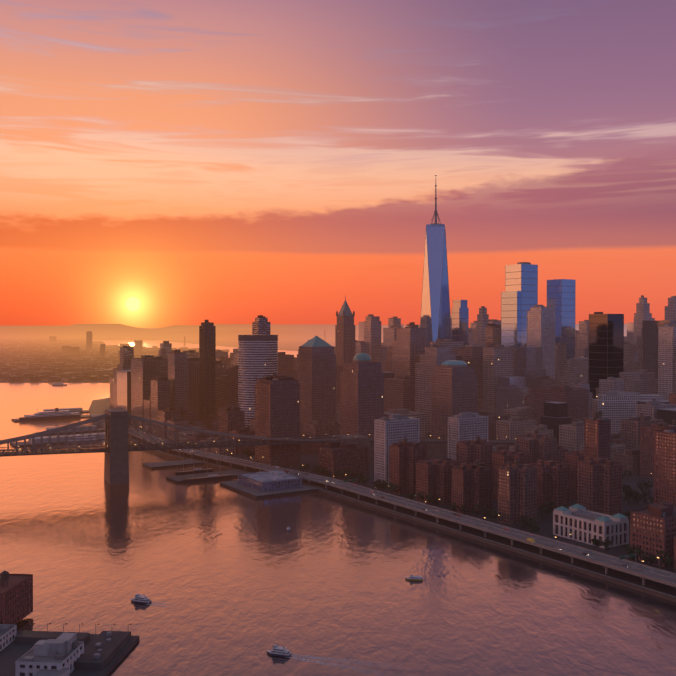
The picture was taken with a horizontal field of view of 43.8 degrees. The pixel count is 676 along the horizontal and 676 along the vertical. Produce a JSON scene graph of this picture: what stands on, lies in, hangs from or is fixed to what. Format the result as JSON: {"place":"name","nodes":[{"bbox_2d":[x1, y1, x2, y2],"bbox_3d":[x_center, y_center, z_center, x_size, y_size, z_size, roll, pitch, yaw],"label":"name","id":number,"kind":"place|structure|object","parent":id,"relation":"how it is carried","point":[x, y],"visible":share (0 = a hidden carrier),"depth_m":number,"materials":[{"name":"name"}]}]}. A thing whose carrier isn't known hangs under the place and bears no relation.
{"place":"outdoors","nodes":[
{"label":"outdoors","id":0,"kind":"place"},
{"bbox_2d":[0,571,136,675],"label":"brooklyn buildings","id":1,"kind":"structure","parent":0,"point":[52,653],"depth_m":469.27,"materials":[{"name":"grey concrete"}]},
{"bbox_2d":[0,631,139,675],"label":"wharf","id":2,"kind":"structure","parent":0,"point":[11,653],"depth_m":460.49,"materials":[{"name":"grey concrete"}]},
{"bbox_2d":[0,324,626,382],"bbox_3d":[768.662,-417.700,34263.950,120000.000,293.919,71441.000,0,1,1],"label":"ground","id":3,"kind":"structure","parent":0,"point":[289,335],"depth_m":13666.99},
{"bbox_2d":[0,322,419,381],"bbox_3d":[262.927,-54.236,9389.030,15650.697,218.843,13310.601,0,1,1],"label":"districts","id":4,"kind":"object","parent":3,"relation":"on","point":[103,361],"visible":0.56,"depth_m":4878.08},
{"bbox_2d":[0,340,675,675],"bbox_3d":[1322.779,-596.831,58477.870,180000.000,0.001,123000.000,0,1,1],"label":"water","id":5,"kind":"structure","parent":0,"point":[237,583],"depth_m":598.76,"materials":[{"name":"orange liquid"}]},
{"bbox_2d":[19,408,79,421],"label":"ship","id":6,"kind":"object","parent":5,"relation":"on","point":[56,414],"visible":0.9,"depth_m":1652.51,"materials":[{"name":"white metal"}]},
{"bbox_2d":[52,382,66,385],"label":"boat","id":7,"kind":"object","parent":5,"relation":"on","point":[59,384],"visible":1,"depth_m":2619.86,"materials":[{"name":"white metal"}]},
{"bbox_2d":[68,435,95,443],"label":"boat","id":8,"kind":"object","parent":5,"relation":"on","point":[85,439],"visible":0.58,"depth_m":1330.53,"materials":[{"name":"white metal"}]},
{"bbox_2d":[131,592,151,603],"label":"ferry","id":9,"kind":"object","parent":5,"relation":"on","point":[141,599],"visible":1,"depth_m":558.64,"materials":[{"name":"white metal"}]},
{"bbox_2d":[169,440,213,475],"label":"tall ship","id":10,"kind":"object","parent":5,"relation":"on","point":[196,471],"visible":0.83,"depth_m":1049.10,"materials":[{"name":"paint"}]},
{"bbox_2d":[178,447,232,482],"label":"tall ship","id":11,"kind":"object","parent":5,"relation":"on","point":[212,477],"visible":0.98,"depth_m":1000.61,"materials":[{"name":"paint"}]},
{"bbox_2d":[0,408,515,484],"bbox_3d":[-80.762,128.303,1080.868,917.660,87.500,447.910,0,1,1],"label":"suspension bridge","id":12,"kind":"structure","parent":5,"relation":"in","point":[116,449],"depth_m":998.13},
{"bbox_2d":[267,645,291,656],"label":"ferry","id":13,"kind":"object","parent":5,"relation":"on","point":[277,650],"visible":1,"depth_m":469.09,"materials":[{"name":"white metal"}]},
{"bbox_2d":[405,575,422,580],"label":"ferry","id":14,"kind":"object","parent":5,"relation":"on","point":[415,578],"visible":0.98,"depth_m":608.28,"materials":[{"name":"white metal"}]},
{"bbox_2d":[0,0,675,327],"label":"sky","id":15,"kind":"structure","parent":0,"point":[164,163],"materials":[{"name":"orange"}]},
{"bbox_2d":[286,654,402,675],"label":"boat wake","id":16,"kind":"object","parent":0,"point":[314,657],"depth_m":462.27,"materials":[{"name":"liquid"}]},
{"bbox_2d":[89,398,675,601],"bbox_3d":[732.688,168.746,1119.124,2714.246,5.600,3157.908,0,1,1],"label":"ground","id":17,"kind":"structure","parent":0,"point":[100,406],"depth_m":785.28,"materials":[{"name":"grey concrete"}]},
{"bbox_2d":[10,408,323,498],"bbox_3d":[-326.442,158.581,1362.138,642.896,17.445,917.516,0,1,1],"label":"piers","id":18,"kind":"structure","parent":17,"relation":"on","point":[265,484],"depth_m":969.87,"materials":[{"name":"grey concrete"}]},
{"bbox_2d":[107,394,659,568],"bbox_3d":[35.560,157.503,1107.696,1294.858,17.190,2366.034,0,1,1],"label":"street lamps","id":19,"kind":"object","parent":17,"relation":"on","point":[415,495],"visible":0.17,"depth_m":866.25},
{"bbox_2d":[179,392,675,569],"bbox_3d":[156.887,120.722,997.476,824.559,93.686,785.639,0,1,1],"label":"buildings","id":20,"kind":"structure","parent":17,"relation":"on","point":[531,470],"depth_m":877.12,"materials":[{"name":"brick"},{"name":"concrete"},{"name":"glass"}]},
{"bbox_2d":[199,175,675,548],"bbox_3d":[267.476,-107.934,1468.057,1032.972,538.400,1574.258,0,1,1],"label":"skyscrapers","id":21,"kind":"structure","parent":17,"relation":"on","point":[272,403],"depth_m":1366.88,"materials":[{"name":"brown glass"}]},
{"bbox_2d":[242,432,673,566],"bbox_3d":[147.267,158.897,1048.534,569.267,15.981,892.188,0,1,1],"label":"trees","id":22,"kind":"object","parent":17,"relation":"on","point":[628,492],"visible":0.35,"depth_m":838.01,"materials":[{"name":"green plant"}]},
{"bbox_2d":[90,414,675,597],"bbox_3d":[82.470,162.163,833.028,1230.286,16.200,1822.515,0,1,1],"label":"elevated highway","id":23,"kind":"structure","parent":0,"point":[643,572],"depth_m":742.41,"materials":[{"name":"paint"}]},
{"bbox_2d":[95,416,628,566],"bbox_3d":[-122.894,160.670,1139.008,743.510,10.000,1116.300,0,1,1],"label":"cars","id":24,"kind":"object","parent":23,"relation":"on","point":[505,528],"visible":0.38,"depth_m":789.65,"materials":[{"name":"paint"}]},
{"bbox_2d":[110,315,675,444],"bbox_3d":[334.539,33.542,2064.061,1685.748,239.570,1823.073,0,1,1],"label":"buildings","id":25,"kind":"structure","parent":0,"point":[163,385],"depth_m":1514.25,"materials":[{"name":"brown concrete"}]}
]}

